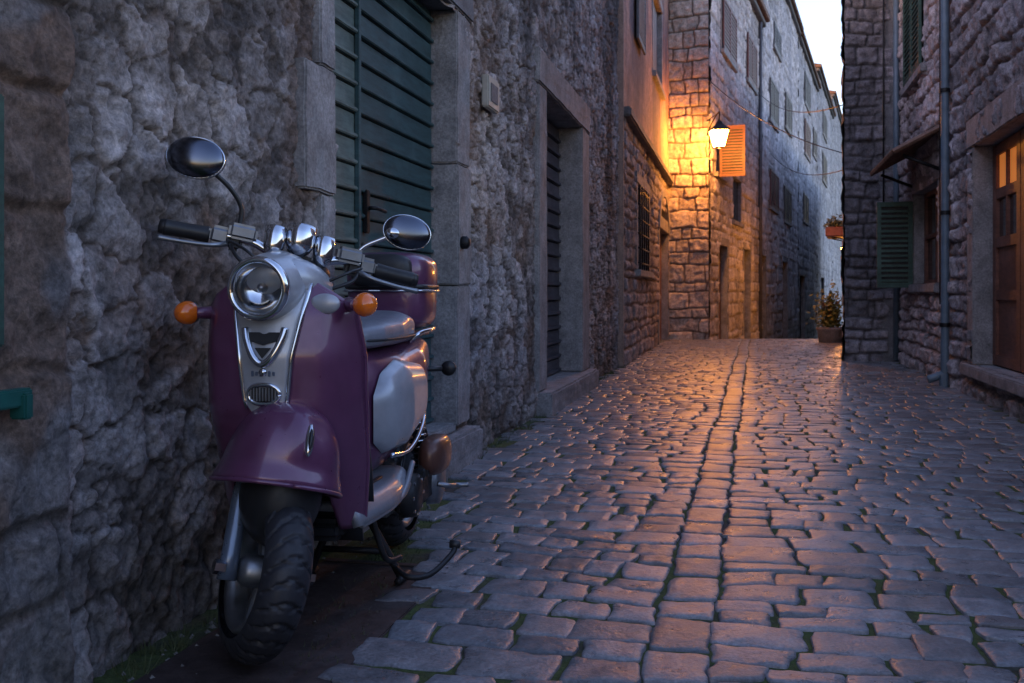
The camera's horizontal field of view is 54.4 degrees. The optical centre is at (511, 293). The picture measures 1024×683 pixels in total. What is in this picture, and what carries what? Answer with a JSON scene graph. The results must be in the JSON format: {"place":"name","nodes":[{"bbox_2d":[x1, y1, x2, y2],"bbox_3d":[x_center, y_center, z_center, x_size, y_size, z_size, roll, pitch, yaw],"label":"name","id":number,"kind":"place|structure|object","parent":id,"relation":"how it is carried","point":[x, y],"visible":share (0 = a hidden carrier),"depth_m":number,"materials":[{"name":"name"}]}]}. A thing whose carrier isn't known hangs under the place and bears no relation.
{"place":"outdoors","nodes":[
{"label":"outdoors","id":0,"kind":"place"},
{"bbox_2d":[93,340,1023,682],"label":"ground","id":1,"kind":"structure","parent":0,"point":[199,628],"depth_m":3.17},
{"bbox_2d":[133,558,447,682],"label":"dirt patch","id":2,"kind":"object","parent":1,"relation":"on","point":[209,659],"visible":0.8,"depth_m":2.66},
{"bbox_2d":[156,136,468,665],"bbox_3d":[-0.512,0.250,3.059,0.660,1.311,1.584,0,0,10],"label":"motor scooter","id":3,"kind":"object","parent":2,"relation":"on","point":[318,391],"visible":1,"depth_m":2.52,"materials":[{"name":"metal"}]},
{"bbox_2d":[0,0,618,682],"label":"rubble wall","id":4,"kind":"structure","parent":1,"relation":"on","point":[114,506],"depth_m":2.59,"materials":[{"name":"stone"}]},
{"bbox_2d":[0,94,3,346],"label":"green side shutter","id":5,"kind":"object","parent":4,"relation":"attached to","point":[1,220],"visible":1,"depth_m":1.97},
{"bbox_2d":[0,387,31,409],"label":"latch arm","id":6,"kind":"object","parent":4,"relation":"attached to","point":[10,398],"visible":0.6,"depth_m":1.97},
{"bbox_2d":[10,392,32,419],"bbox_3d":[-0.992,0.226,2.012,0.043,0.053,0.032,0,0,0],"label":"latch drop","id":7,"kind":"object","parent":6,"relation":"attached to","point":[24,411],"visible":0.76,"depth_m":2.00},
{"bbox_2d":[293,58,336,195],"bbox_3d":[-0.781,-0.594,3.603,0.208,0.462,0.279,0,0,13],"label":"door jamb","id":8,"kind":"object","parent":4,"relation":"attached to","point":[314,156],"depth_m":3.53,"materials":[{"name":"stone"}]},
{"bbox_2d":[312,0,334,70],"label":"door jamb","id":9,"kind":"object","parent":8,"relation":"on","point":[323,45],"depth_m":3.62,"materials":[{"name":"stone"}]},
{"bbox_2d":[313,194,335,291],"bbox_3d":[-0.764,-0.099,3.676,0.202,0.530,0.128,0,0,13],"label":"door jamb","id":10,"kind":"object","parent":4,"relation":"attached to","point":[324,213],"depth_m":3.63,"materials":[{"name":"stone"}]},
{"bbox_2d":[314,425,481,548],"bbox_3d":[-0.542,0.846,4.593,0.752,0.229,2.082,0,0,0],"label":"door step","id":11,"kind":"object","parent":4,"relation":"attached to","point":[466,442],"depth_m":5.20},
{"bbox_2d":[330,0,433,423],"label":"boarded door","id":12,"kind":"structure","parent":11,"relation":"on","point":[381,69],"depth_m":4.58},
{"bbox_2d":[363,190,369,233],"bbox_3d":[-0.637,-0.360,4.358,0.020,0.190,0.040,0,0,13],"label":"handle plate","id":13,"kind":"object","parent":12,"relation":"attached to","point":[366,211],"visible":1,"depth_m":4.34,"materials":[{"name":"metal"}]},
{"bbox_2d":[368,206,386,213],"bbox_3d":[-0.587,-0.373,4.409,0.048,0.023,0.140,0,0,28],"label":"door handle","id":14,"kind":"object","parent":12,"relation":"attached to","point":[380,209],"visible":1,"depth_m":4.36,"materials":[{"name":"metal"}]},
{"bbox_2d":[425,422,454,435],"bbox_3d":[-0.593,0.710,4.528,0.585,0.057,1.628,0,0,0],"label":"door threshold","id":15,"kind":"object","parent":11,"relation":"on","point":[440,428],"depth_m":5.14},
{"bbox_2d":[429,286,469,424],"bbox_3d":[-0.378,0.329,5.439,0.248,0.751,0.259,0,0,13],"label":"door jamb","id":16,"kind":"object","parent":11,"relation":"on","point":[450,394],"depth_m":5.31,"materials":[{"name":"stone"}]},
{"bbox_2d":[425,164,471,285],"bbox_3d":[-0.376,-0.370,5.444,0.253,0.652,0.268,0,0,13],"label":"door jamb","id":17,"kind":"object","parent":16,"relation":"on","point":[450,185],"depth_m":5.31,"materials":[{"name":"stone"}]},
{"bbox_2d":[460,236,470,248],"bbox_3d":[-0.255,-0.275,5.345,0.062,0.070,0.070,0,0,13],"label":"door knob","id":18,"kind":"object","parent":17,"relation":"attached to","point":[465,242],"depth_m":5.32,"materials":[{"name":"metal"}]},
{"bbox_2d":[418,0,473,22],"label":"door lintel","id":19,"kind":"structure","parent":4,"relation":"attached to","point":[465,8],"depth_m":5.30,"materials":[{"name":"stone"}]},
{"bbox_2d":[430,10,469,167],"bbox_3d":[-0.378,-1.105,5.440,0.249,0.822,0.259,0,0,13],"label":"door jamb","id":20,"kind":"object","parent":4,"relation":"attached to","point":[450,58],"depth_m":5.31,"materials":[{"name":"stone"}]},
{"bbox_2d":[482,74,498,113],"bbox_3d":[-0.127,-1.190,5.938,0.100,0.190,0.266,0,0,0],"label":"intercom","id":21,"kind":"object","parent":4,"relation":"attached to","point":[488,104],"visible":0.9,"depth_m":5.82,"materials":[{"name":"plastic"}]},
{"bbox_2d":[491,82,497,105],"bbox_3d":[-0.103,-1.190,5.933,0.040,0.110,0.160,0,0,0],"label":"name plate","id":22,"kind":"object","parent":21,"relation":"attached to","point":[494,93],"visible":1,"depth_m":5.92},
{"bbox_2d":[533,83,546,391],"bbox_3d":[0.120,-0.421,7.591,0.306,2.318,0.349,0,0,0],"label":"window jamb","id":23,"kind":"object","parent":4,"relation":"attached to","point":[540,257],"depth_m":7.46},
{"bbox_2d":[534,47,590,133],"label":"lintel","id":24,"kind":"structure","parent":4,"relation":"attached to","point":[549,78],"depth_m":8.46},
{"bbox_2d":[546,121,560,375],"bbox_3d":[0.244,-0.407,8.611,0.060,2.285,1.744,0,0,13],"label":"slatted door","id":25,"kind":"structure","parent":24,"relation":"attached to","point":[553,154],"depth_m":9.12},
{"bbox_2d":[555,127,588,371],"bbox_3d":[0.584,-0.421,9.644,0.359,2.319,0.471,0,0,0],"label":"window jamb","id":26,"kind":"object","parent":4,"relation":"attached to","point":[574,248],"depth_m":9.44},
{"bbox_2d":[107,364,626,681],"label":"grass","id":27,"kind":"structure","parent":1,"relation":"on","point":[162,649],"depth_m":2.60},
{"bbox_2d":[616,0,623,366],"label":"end wall","id":28,"kind":"structure","parent":1,"relation":"on","point":[620,159],"depth_m":12.36,"materials":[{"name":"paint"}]},
{"bbox_2d":[624,117,669,365],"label":"wall","id":29,"kind":"structure","parent":1,"relation":"on","point":[642,296],"depth_m":14.18,"materials":[{"name":"stone"}]},
{"bbox_2d":[634,182,637,265],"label":"window jamb","id":30,"kind":"object","parent":29,"relation":"attached to","point":[636,252],"depth_m":13.99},
{"bbox_2d":[635,170,649,194],"bbox_3d":[1.865,-1.648,14.967,0.702,0.169,2.085,0,0,0],"label":"window lintel","id":31,"kind":"structure","parent":29,"relation":"attached to","point":[641,181],"depth_m":14.69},
{"bbox_2d":[638,195,649,271],"bbox_3d":[2.076,-0.955,15.892,0.264,1.224,0.198,0,0,0],"label":"window grille","id":32,"kind":"object","parent":29,"relation":"attached to","point":[643,232],"depth_m":15.82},
{"bbox_2d":[634,269,653,278],"bbox_3d":[1.893,-0.294,14.962,0.761,0.102,2.115,0,0,0],"label":"window sill","id":33,"kind":"structure","parent":29,"relation":"attached to","point":[643,273],"depth_m":14.39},
{"bbox_2d":[624,106,673,184],"bbox_3d":[2.350,-2.276,16.434,0.142,0.130,8.318,0,0,13],"label":"string course","id":34,"kind":"object","parent":29,"relation":"on","point":[640,133],"visible":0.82,"depth_m":14.65,"materials":[{"name":"stone"}]},
{"bbox_2d":[624,0,668,170],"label":"plaster","id":35,"kind":"object","parent":34,"relation":"on","point":[646,103],"visible":0.87,"depth_m":15.56,"materials":[{"name":"plaster"}]},
{"bbox_2d":[637,0,645,54],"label":"shutter","id":36,"kind":"object","parent":35,"relation":"attached to","point":[641,21],"visible":1,"depth_m":14.07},
{"bbox_2d":[652,0,653,59],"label":"window jamb","id":37,"kind":"object","parent":35,"relation":"attached to","point":[652,24],"depth_m":16.47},
{"bbox_2d":[653,4,656,70],"bbox_3d":[2.460,-4.445,17.515,0.451,1.500,1.807,0,0,0],"label":"window panel","id":38,"kind":"structure","parent":35,"relation":"attached to","point":[655,43],"depth_m":18.04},
{"bbox_2d":[654,0,662,13],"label":"window lintel","id":39,"kind":"structure","parent":35,"relation":"attached to","point":[658,9],"depth_m":18.07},
{"bbox_2d":[652,70,665,100],"bbox_3d":[2.479,-3.643,17.511,0.780,0.103,2.194,0,0,0],"label":"window sill","id":40,"kind":"structure","parent":35,"relation":"attached to","point":[655,76],"depth_m":17.26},
{"bbox_2d":[657,13,662,86],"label":"window jamb","id":41,"kind":"object","parent":35,"relation":"attached to","point":[660,45],"depth_m":18.40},
{"bbox_2d":[657,227,659,344],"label":"door jamb","id":42,"kind":"object","parent":29,"relation":"attached to","point":[658,301],"depth_m":17.80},
{"bbox_2d":[660,234,660,339],"bbox_3d":[2.744,-0.120,18.977,0.520,2.150,2.107,0,0,0],"label":"door panel","id":43,"kind":"structure","parent":29,"relation":"attached to","point":[660,286],"depth_m":19.80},
{"bbox_2d":[657,214,668,234],"bbox_3d":[2.786,-1.317,18.966,0.828,0.245,2.619,0,0,0],"label":"door lintel","id":44,"kind":"structure","parent":29,"relation":"attached to","point":[664,228],"depth_m":18.94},
{"bbox_2d":[658,190,669,233],"bbox_3d":[2.793,-1.584,18.965,0.835,0.778,2.587,0,0,0],"label":"door arch","id":45,"kind":"structure","parent":29,"relation":"attached to","point":[666,216],"depth_m":19.20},
{"bbox_2d":[661,234,668,339],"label":"door jamb","id":46,"kind":"object","parent":29,"relation":"attached to","point":[664,286],"depth_m":20.01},
{"bbox_2d":[668,0,708,339],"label":"facing wall","id":47,"kind":"structure","parent":1,"relation":"on","point":[688,127],"depth_m":20.07,"materials":[{"name":"stone"}]},
{"bbox_2d":[707,111,729,147],"bbox_3d":[3.994,-3.168,19.518,0.346,0.714,0.982,0,0,0],"label":"wall lantern","id":48,"kind":"object","parent":47,"relation":"attached to","point":[718,131],"depth_m":19.09,"materials":[{"name":"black glass"}]},
{"bbox_2d":[708,0,708,332],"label":"end wall","id":49,"kind":"structure","parent":1,"relation":"on","point":[708,145],"depth_m":20.00,"materials":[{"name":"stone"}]},
{"bbox_2d":[756,0,769,21],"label":"eaves","id":50,"kind":"object","parent":49,"relation":"attached to","point":[762,7],"visible":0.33,"depth_m":27.11,"materials":[{"name":"tile"}]},
{"bbox_2d":[709,0,710,234],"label":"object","id":51,"kind":"object","parent":1,"relation":"on","point":[709,113],"depth_m":21.59,"materials":[{"name":"metal"}]},
{"bbox_2d":[709,0,762,339],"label":"street wall","id":52,"kind":"structure","parent":1,"relation":"on","point":[726,79],"depth_m":23.44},
{"bbox_2d":[709,123,715,171],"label":"window jamb","id":53,"kind":"object","parent":52,"relation":"attached to","point":[709,159],"depth_m":20.59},
{"bbox_2d":[709,244,718,338],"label":"door jamb","id":54,"kind":"object","parent":52,"relation":"attached to","point":[717,316],"depth_m":20.90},
{"bbox_2d":[710,0,721,47],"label":"window jamb","id":55,"kind":"object","parent":52,"relation":"attached to","point":[720,10],"depth_m":21.30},
{"bbox_2d":[716,148,719,172],"bbox_3d":[4.347,-3.034,21.191,0.404,1.014,0.989,0,0,0],"label":"window panel","id":56,"kind":"structure","parent":52,"relation":"attached to","point":[718,161],"depth_m":21.36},
{"bbox_2d":[720,125,744,176],"bbox_3d":[4.564,-2.960,20.606,0.520,1.054,0.035,0,0,21],"label":"open shutter","id":57,"kind":"object","parent":56,"relation":"attached to","point":[732,156],"visible":0.84,"depth_m":20.59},
{"bbox_2d":[709,171,727,182],"bbox_3d":[4.346,-2.477,21.190,0.759,0.103,1.377,0,0,0],"label":"window sill","id":58,"kind":"structure","parent":52,"relation":"attached to","point":[722,179],"depth_m":20.82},
{"bbox_2d":[709,235,729,246],"bbox_3d":[4.480,-1.137,21.620,0.799,0.179,1.604,0,0,0],"label":"door lintel","id":59,"kind":"structure","parent":52,"relation":"attached to","point":[725,242],"depth_m":21.59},
{"bbox_2d":[719,247,720,338],"bbox_3d":[4.421,0.042,21.642,0.483,2.180,1.197,0,0,0],"label":"door panel","id":60,"kind":"structure","parent":52,"relation":"attached to","point":[720,292],"depth_m":22.18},
{"bbox_2d":[722,3,722,47],"bbox_3d":[4.759,-5.820,22.281,0.681,1.138,1.720,0,0,0],"label":"window panel","id":61,"kind":"structure","parent":52,"relation":"attached to","point":[722,25],"depth_m":21.88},
{"bbox_2d":[723,0,730,57],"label":"shutter","id":62,"kind":"object","parent":61,"relation":"attached to","point":[726,27],"visible":0.99,"depth_m":21.77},
{"bbox_2d":[731,9,736,66],"bbox_3d":[5.050,-5.820,22.691,0.035,1.138,0.954,0,0,21],"label":"shutter","id":63,"kind":"object","parent":61,"relation":"attached to","point":[733,38],"visible":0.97,"depth_m":22.76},
{"bbox_2d":[721,247,728,338],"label":"door jamb","id":64,"kind":"object","parent":52,"relation":"attached to","point":[724,286],"depth_m":22.21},
{"bbox_2d":[720,48,737,72],"bbox_3d":[4.758,-5.200,22.280,1.035,0.103,2.108,0,0,0],"label":"window sill","id":65,"kind":"structure","parent":52,"relation":"attached to","point":[724,53],"depth_m":21.98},
{"bbox_2d":[733,179,737,220],"bbox_3d":[5.237,-2.199,23.546,0.491,1.003,1.218,0,0,0],"label":"window panel","id":66,"kind":"structure","parent":52,"relation":"attached to","point":[735,197],"depth_m":23.74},
{"bbox_2d":[732,220,743,227],"bbox_3d":[5.237,-1.646,23.547,0.843,0.103,1.606,0,0,0],"label":"window sill","id":67,"kind":"structure","parent":52,"relation":"attached to","point":[737,223],"depth_m":23.27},
{"bbox_2d":[738,182,741,222],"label":"window jamb","id":68,"kind":"object","parent":52,"relation":"attached to","point":[739,204],"depth_m":24.13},
{"bbox_2d":[742,249,743,335],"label":"door jamb","id":69,"kind":"object","parent":52,"relation":"attached to","point":[743,295],"depth_m":24.54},
{"bbox_2d":[744,251,750,338],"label":"door jamb","id":70,"kind":"object","parent":52,"relation":"attached to","point":[747,295],"depth_m":25.84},
{"bbox_2d":[743,242,751,250],"bbox_3d":[5.862,-1.198,25.279,0.787,0.178,1.577,0,0,0],"label":"door lintel","id":71,"kind":"structure","parent":52,"relation":"attached to","point":[745,248],"depth_m":25.02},
{"bbox_2d":[745,77,757,95],"bbox_3d":[6.140,-5.386,25.935,0.992,0.104,1.984,0,0,0],"label":"window sill","id":72,"kind":"structure","parent":52,"relation":"attached to","point":[750,84],"depth_m":25.65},
{"bbox_2d":[749,0,765,27],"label":"eaves soffit","id":73,"kind":"structure","parent":52,"relation":"attached to","point":[757,10],"depth_m":26.75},
{"bbox_2d":[759,22,761,338],"bbox_3d":[6.854,-2.795,27.455,0.092,9.400,0.092,0,0,23],"label":"drainpipe","id":74,"kind":"object","parent":52,"relation":"attached to","point":[760,182],"visible":0.65,"depth_m":27.41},
{"bbox_2d":[758,0,803,338],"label":"stone townhouse","id":75,"kind":"structure","parent":1,"relation":"on","point":[783,29],"depth_m":32.94,"materials":[{"name":"stone"}]},
{"bbox_2d":[797,31,821,338],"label":"stone townhouse","id":76,"kind":"structure","parent":1,"relation":"on","point":[809,85],"depth_m":43.57,"materials":[{"name":"stone"}]},
{"bbox_2d":[800,276,800,338],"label":"door panel","id":77,"kind":"structure","parent":76,"relation":"in","point":[800,276],"depth_m":42.42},
{"bbox_2d":[814,63,835,338],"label":"stone townhouse","id":78,"kind":"structure","parent":1,"relation":"on","point":[824,255],"depth_m":55.27,"materials":[{"name":"stone"}]},
{"bbox_2d":[829,90,843,326],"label":"stone townhouse","id":79,"kind":"structure","parent":1,"relation":"on","point":[837,176],"depth_m":69.73,"materials":[{"name":"stone"}]},
{"bbox_2d":[840,0,845,359],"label":"street wall","id":80,"kind":"structure","parent":1,"relation":"on","point":[842,55],"depth_m":13.67,"materials":[{"name":"stone"}]},
{"bbox_2d":[707,78,844,174],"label":"overhead cables","id":81,"kind":"object","parent":80,"relation":"attached to","point":[786,132],"visible":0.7,"depth_m":17.50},
{"bbox_2d":[823,214,842,240],"bbox_3d":[6.966,-1.397,21.165,0.690,0.628,1.159,0,0,17],"label":"flower box","id":82,"kind":"object","parent":80,"relation":"attached to","point":[833,230],"visible":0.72,"depth_m":20.73,"materials":[{"name":"orange ceramic"}]},
{"bbox_2d":[844,0,899,361],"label":"facing wall","id":83,"kind":"structure","parent":1,"relation":"on","point":[866,309],"depth_m":13.35,"materials":[{"name":"stone"}]},
{"bbox_2d":[883,0,883,201],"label":"downpipe thin","id":84,"kind":"object","parent":83,"relation":"attached to","point":[883,95],"visible":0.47,"depth_m":13.29,"materials":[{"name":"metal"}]},
{"bbox_2d":[893,0,898,359],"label":"downpipe","id":85,"kind":"object","parent":83,"relation":"attached to","point":[895,171],"visible":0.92,"depth_m":13.24,"materials":[{"name":"metal"}]},
{"bbox_2d":[875,0,901,361],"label":"quoins","id":86,"kind":"object","parent":1,"relation":"on","point":[888,140],"depth_m":13.32,"materials":[{"name":"stone"}]},
{"bbox_2d":[897,0,1023,421],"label":"street wall","id":87,"kind":"structure","parent":1,"relation":"on","point":[986,52],"depth_m":9.47,"materials":[{"name":"stone"}]},
{"bbox_2d":[880,174,911,187],"bbox_3d":[4.706,-1.375,12.147,0.396,0.197,0.040,0,0,14],"label":"hood bracket","id":88,"kind":"object","parent":87,"relation":"attached to","point":[897,180],"visible":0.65,"depth_m":12.14,"materials":[{"name":"metal"}]},
{"bbox_2d":[870,125,938,175],"bbox_3d":[4.447,-1.612,11.286,0.514,0.315,2.131,0,0,14],"label":"tiled hood","id":89,"kind":"object","parent":87,"relation":"attached to","point":[910,147],"visible":0.88,"depth_m":10.77,"materials":[{"name":"tile"}]},
{"bbox_2d":[901,63,926,97],"bbox_3d":[4.910,-2.544,11.889,0.660,0.104,1.599,0,0,0],"label":"window sill","id":90,"kind":"structure","parent":87,"relation":"attached to","point":[912,81],"depth_m":11.71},
{"bbox_2d":[912,195,923,283],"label":"window jamb","id":91,"kind":"object","parent":87,"relation":"attached to","point":[918,236],"depth_m":12.00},
{"bbox_2d":[901,154,938,169],"bbox_3d":[4.280,-1.375,10.403,0.396,0.197,0.040,0,0,14],"label":"hood bracket","id":92,"kind":"object","parent":87,"relation":"attached to","point":[916,160],"visible":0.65,"depth_m":10.39,"materials":[{"name":"metal"}]},
{"bbox_2d":[906,283,938,292],"bbox_3d":[4.745,-0.064,11.213,0.747,0.103,1.945,0,0,0],"label":"window sill","id":93,"kind":"structure","parent":87,"relation":"attached to","point":[923,287],"depth_m":10.94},
{"bbox_2d":[922,0,923,62],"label":"window panel","id":94,"kind":"structure","parent":87,"relation":"attached to","point":[922,24],"depth_m":12.36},
{"bbox_2d":[903,0,909,86],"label":"green shutter","id":95,"kind":"object","parent":94,"relation":"on","point":[906,40],"visible":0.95,"depth_m":12.30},
{"bbox_2d":[910,0,921,76],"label":"green shutter","id":96,"kind":"object","parent":94,"relation":"on","point":[915,34],"visible":0.97,"depth_m":11.58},
{"bbox_2d":[911,165,938,194],"bbox_3d":[4.772,-1.273,11.207,0.690,0.156,1.917,0,0,0],"label":"window lintel","id":97,"kind":"structure","parent":87,"relation":"attached to","point":[924,179],"depth_m":11.21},
{"bbox_2d":[924,188,937,282],"bbox_3d":[4.793,-0.655,11.202,0.415,1.080,1.558,0,0,0],"label":"window sash","id":98,"kind":"object","parent":87,"relation":"attached to","point":[927,235],"depth_m":11.92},
{"bbox_2d":[929,194,935,279],"bbox_3d":[4.833,-0.655,11.192,0.415,1.080,1.558,0,0,0],"label":"window panel","id":99,"kind":"structure","parent":87,"relation":"attached to","point":[932,242],"depth_m":11.66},
{"bbox_2d":[877,201,912,287],"bbox_3d":[4.639,-0.595,12.063,0.410,1.040,0.035,0,0,14],"label":"open green shutter","id":100,"kind":"object","parent":99,"relation":"attached to","point":[894,244],"visible":0.98,"depth_m":12.06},
{"bbox_2d":[926,0,948,386],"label":"downpipe","id":101,"kind":"object","parent":87,"relation":"attached to","point":[942,375],"visible":0.81,"depth_m":9.74,"materials":[{"name":"metal"}]},
{"bbox_2d":[937,180,938,282],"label":"window jamb","id":102,"kind":"object","parent":87,"relation":"attached to","point":[938,234],"depth_m":10.39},
{"bbox_2d":[939,0,940,303],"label":"thin pipe","id":103,"kind":"object","parent":87,"relation":"attached to","point":[939,152],"visible":0.71,"depth_m":10.11,"materials":[{"name":"metal"}]},
{"bbox_2d":[967,146,994,364],"bbox_3d":[4.199,-0.336,8.848,0.285,1.925,0.289,0,0,0],"label":"door jamb","id":104,"kind":"object","parent":87,"relation":"attached to","point":[980,294],"depth_m":8.74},
{"bbox_2d":[959,363,1023,397],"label":"door sill","id":105,"kind":"structure","parent":87,"relation":"attached to","point":[1005,382],"depth_m":7.84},
{"bbox_2d":[966,77,1023,149],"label":"door lintel","id":106,"kind":"structure","parent":87,"relation":"attached to","point":[1008,97],"depth_m":8.01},
{"bbox_2d":[993,128,1023,372],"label":"glazed door","id":107,"kind":"structure","parent":106,"relation":"attached to","point":[1008,253],"depth_m":8.23,"materials":[{"name":"brown wood"}]},
{"bbox_2d":[536,369,598,416],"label":"step","id":108,"kind":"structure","parent":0,"point":[562,390],"depth_m":8.22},
{"bbox_2d":[318,339,1023,682],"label":"cobblestone street","id":109,"kind":"structure","parent":0,"point":[757,555],"depth_m":3.72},
{"bbox_2d":[806,279,842,342],"bbox_3d":[5.960,0.317,18.629,0.886,1.175,0.814,0,0,18],"label":"potted plant","id":110,"kind":"object","parent":109,"relation":"on","point":[829,330],"visible":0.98,"depth_m":18.50,"materials":[{"name":"green plant"}]},
{"bbox_2d":[795,0,842,112],"label":"sky","id":111,"kind":"structure","parent":0,"point":[821,19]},
{"bbox_3d":[1.776,-0.955,14.988,0.428,1.220,1.707,0,0,0],"label":"window","id":112,"kind":"object","parent":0,"visible":0},
{"bbox_2d":[639,185,640,268],"bbox_3d":[1.839,-0.955,14.284,0.022,1.220,0.022,0,0,-22],"label":"grille bar","id":113,"kind":"object","parent":112,"relation":"on","point":[640,227],"visible":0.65,"depth_m":14.27,"materials":[{"name":"metal"}]},
{"bbox_2d":[642,187,642,269],"bbox_3d":[1.916,-0.955,14.615,0.022,1.220,0.022,0,0,-22],"label":"grille bar","id":114,"kind":"object","parent":112,"relation":"on","point":[642,229],"visible":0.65,"depth_m":14.60,"materials":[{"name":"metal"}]},
{"bbox_2d":[644,190,644,269],"bbox_3d":[1.992,-0.955,14.946,0.022,1.220,0.022,0,0,-22],"label":"grille bar","id":115,"kind":"object","parent":112,"relation":"on","point":[644,230],"visible":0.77,"depth_m":14.94,"materials":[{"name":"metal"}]},
{"bbox_2d":[646,192,647,270],"bbox_3d":[2.068,-0.955,15.278,0.022,1.220,0.022,0,0,22],"label":"grille bar","id":116,"kind":"object","parent":112,"relation":"on","point":[647,231],"visible":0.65,"depth_m":15.28,"materials":[{"name":"metal"}]},
{"bbox_2d":[648,194,648,270],"bbox_3d":[2.144,-0.955,15.609,0.022,1.220,0.022,0,0,23],"label":"grille bar","id":117,"kind":"object","parent":112,"relation":"on","point":[648,233],"visible":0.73,"depth_m":15.60,"materials":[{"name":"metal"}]},
{"bbox_3d":[6.139,-6.014,25.934,0.634,1.155,1.597,0,0,0],"label":"window","id":118,"kind":"object","parent":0,"visible":0},
{"bbox_2d":[747,32,752,83],"bbox_3d":[6.098,-6.014,25.464,0.035,1.155,0.888,0,0,21],"label":"shutter","id":119,"kind":"object","parent":118,"relation":"attached to","point":[749,57],"visible":0.98,"depth_m":25.38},
{"bbox_2d":[753,41,757,90],"bbox_3d":[6.419,-6.014,26.313,0.035,1.155,0.888,0,0,21],"label":"shutter","id":120,"kind":"object","parent":118,"relation":"attached to","point":[755,66],"visible":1,"depth_m":26.37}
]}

